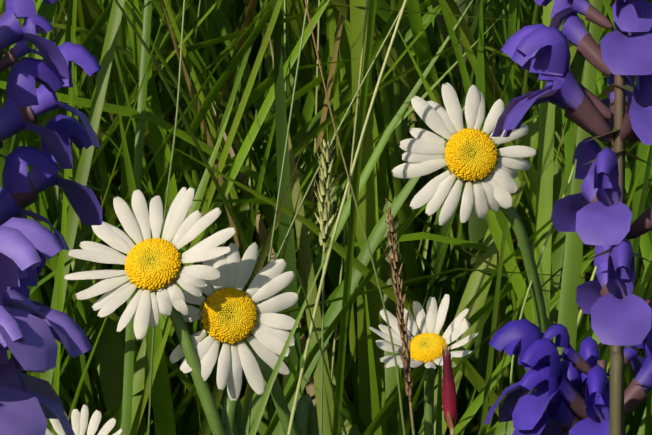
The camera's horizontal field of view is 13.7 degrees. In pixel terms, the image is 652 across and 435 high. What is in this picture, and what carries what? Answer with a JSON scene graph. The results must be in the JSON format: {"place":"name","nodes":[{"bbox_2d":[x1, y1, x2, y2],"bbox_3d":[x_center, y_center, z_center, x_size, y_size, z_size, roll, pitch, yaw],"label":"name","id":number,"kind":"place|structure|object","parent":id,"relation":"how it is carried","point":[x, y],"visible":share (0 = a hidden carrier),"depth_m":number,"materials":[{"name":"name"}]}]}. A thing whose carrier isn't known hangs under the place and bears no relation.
{"place":"outdoors","nodes":[
{"label":"outdoors","id":0,"kind":"place"},
{"bbox_2d":[45,405,121,434],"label":"daisy","id":1,"kind":"object","parent":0,"point":[79,421],"visible":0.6,"depth_m":0.79,"materials":[{"name":"white plant"}]},
{"bbox_2d":[170,242,297,400],"bbox_3d":[-0.024,0.028,0.741,0.040,0.041,0.011,35,-10,-2],"label":"daisy","id":2,"kind":"object","parent":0,"point":[229,314],"visible":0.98,"depth_m":0.74,"materials":[{"name":"white plant"}]},
{"bbox_2d":[242,0,602,434],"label":"meadow grass","id":3,"kind":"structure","parent":0,"point":[568,304],"depth_m":0.66,"materials":[{"name":"green plant"}]},
{"bbox_2d":[369,294,477,369],"bbox_3d":[0.029,0.037,0.782,0.032,0.014,0.032,-35,45,-26],"label":"daisy","id":4,"kind":"object","parent":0,"point":[428,347],"visible":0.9,"depth_m":0.78,"materials":[{"name":"white plant"}]},
{"bbox_2d":[392,83,536,225],"bbox_3d":[0.039,-0.019,0.771,0.043,0.040,0.011,-16,-7,-11],"label":"daisy","id":5,"kind":"object","parent":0,"point":[475,163],"visible":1,"depth_m":0.77,"materials":[{"name":"white plant"}]},
{"label":"meadow ground","id":6,"kind":"structure","parent":0,"visible":0},
{"bbox_2d":[0,0,72,249],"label":"meadow sage","id":7,"kind":"object","parent":6,"relation":"on","point":[51,72],"visible":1,"depth_m":0.43,"materials":[{"name":"purple plant"}]},
{"bbox_2d":[0,217,91,434],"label":"meadow sage","id":8,"kind":"object","parent":6,"relation":"on","point":[30,331],"visible":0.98,"depth_m":0.39,"materials":[{"name":"purple plant"}]},
{"bbox_2d":[0,12,101,338],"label":"meadow sage","id":9,"kind":"object","parent":6,"relation":"on","point":[84,203],"visible":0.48,"depth_m":0.50,"materials":[{"name":"purple plant"}]},
{"bbox_2d":[147,0,184,434],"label":"grass stem","id":10,"kind":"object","parent":6,"relation":"on","point":[152,351],"depth_m":0.76,"materials":[{"name":"green plant"}]},
{"bbox_2d":[169,305,245,434],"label":"daisy stem","id":11,"kind":"object","parent":6,"relation":"on","point":[230,421],"visible":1,"depth_m":0.74,"materials":[{"name":"green plant"}]},
{"bbox_2d":[64,187,235,339],"bbox_3d":[-0.047,0.011,0.731,0.047,0.042,0.013,-21,-29,-3],"label":"daisy","id":12,"kind":"object","parent":11,"relation":"on","point":[154,265],"visible":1,"depth_m":0.73,"materials":[{"name":"white plant"}]},
{"bbox_2d":[53,0,367,422],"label":"grass stems","id":13,"kind":"object","parent":6,"relation":"on","point":[315,142],"visible":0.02,"depth_m":0.98,"materials":[{"name":"green plant"}]},
{"bbox_2d":[247,0,308,434],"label":"grass stem","id":14,"kind":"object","parent":6,"relation":"on","point":[269,259],"depth_m":0.78,"materials":[{"name":"green plant"}]},
{"bbox_2d":[244,339,317,434],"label":"grass blades","id":15,"kind":"object","parent":6,"relation":"on","point":[304,423],"visible":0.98,"depth_m":0.76,"materials":[{"name":"green plant"}]},
{"bbox_2d":[320,252,324,434],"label":"grass stem","id":16,"kind":"object","parent":6,"relation":"on","point":[321,399],"visible":0.92,"depth_m":0.75,"materials":[{"name":"green plant"}]},
{"bbox_2d":[309,130,341,252],"bbox_3d":[0.000,-0.008,0.751,0.010,0.035,0.012,0,7,1],"label":"grass seed head","id":17,"kind":"object","parent":16,"relation":"on","point":[326,161],"visible":1,"depth_m":0.75},
{"bbox_2d":[0,0,651,434],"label":"meadow grass","id":18,"kind":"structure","parent":6,"relation":"on","point":[364,406],"depth_m":0.93,"materials":[{"name":"green plant"}]},
{"bbox_2d":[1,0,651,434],"bbox_3d":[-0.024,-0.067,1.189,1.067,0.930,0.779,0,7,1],"label":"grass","id":19,"kind":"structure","parent":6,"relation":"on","point":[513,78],"depth_m":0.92,"materials":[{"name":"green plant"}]},
{"bbox_2d":[256,8,401,304],"bbox_3d":[-0.041,0.192,0.777,0.144,0.514,0.006,-3,7,-27],"label":"grass stem","id":20,"kind":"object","parent":6,"relation":"on","point":[333,138],"depth_m":0.77,"materials":[{"name":"green plant"}]},
{"bbox_2d":[287,0,406,434],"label":"grass stem","id":21,"kind":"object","parent":6,"relation":"on","point":[333,234],"depth_m":0.75,"materials":[{"name":"green plant"}]},
{"bbox_2d":[305,0,405,434],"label":"grass stem","id":22,"kind":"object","parent":6,"relation":"on","point":[389,329],"depth_m":0.75,"materials":[{"name":"green plant"}]},
{"bbox_2d":[409,402,414,434],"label":"grass stem","id":23,"kind":"object","parent":6,"relation":"on","point":[411,416],"visible":1,"depth_m":0.74,"materials":[{"name":"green plant"}]},
{"bbox_2d":[380,198,415,402],"bbox_3d":[0.020,0.023,0.742,0.010,0.056,0.009,0,7,1],"label":"brown seed head","id":24,"kind":"object","parent":23,"relation":"on","point":[400,301],"visible":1,"depth_m":0.74},
{"bbox_2d":[424,362,434,434],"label":"daisy stem","id":25,"kind":"object","parent":6,"relation":"on","point":[429,378],"visible":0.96,"depth_m":0.80,"materials":[{"name":"green plant"}]},
{"bbox_2d":[450,423,454,434],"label":"flower bud stem","id":26,"kind":"object","parent":6,"relation":"on","point":[452,431],"visible":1,"depth_m":0.73,"materials":[{"name":"green plant"}]},
{"bbox_2d":[442,343,457,427],"bbox_3d":[0.033,0.045,0.733,0.004,0.023,0.005,0,7,1],"label":"flower bud","id":27,"kind":"object","parent":26,"relation":"on","point":[449,398],"visible":1,"depth_m":0.73,"materials":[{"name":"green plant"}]},
{"bbox_2d":[500,206,552,411],"bbox_3d":[0.059,0.208,0.844,0.042,0.466,0.085,0,7,1],"label":"daisy stem","id":28,"kind":"object","parent":6,"relation":"on","point":[543,323],"visible":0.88,"depth_m":0.79,"materials":[{"name":"green plant"}]},
{"bbox_2d":[504,165,573,434],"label":"grass stem","id":29,"kind":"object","parent":6,"relation":"on","point":[525,300],"depth_m":0.79,"materials":[{"name":"green plant"}]},
{"bbox_2d":[484,319,651,434],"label":"meadow sage","id":30,"kind":"object","parent":6,"relation":"on","point":[574,406],"visible":1,"depth_m":0.51,"materials":[{"name":"purple plant"}]},
{"bbox_2d":[491,0,651,434],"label":"meadow sage","id":31,"kind":"object","parent":6,"relation":"on","point":[597,212],"visible":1,"depth_m":0.49,"materials":[{"name":"purple plant"}]},
{"bbox_2d":[577,266,597,327],"bbox_3d":[0.022,0.222,0.816,0.131,0.446,0.004,-1,7,-13],"label":"grass stem","id":32,"kind":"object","parent":6,"relation":"on","point":[591,279],"depth_m":0.81,"materials":[{"name":"green plant"}]}
]}

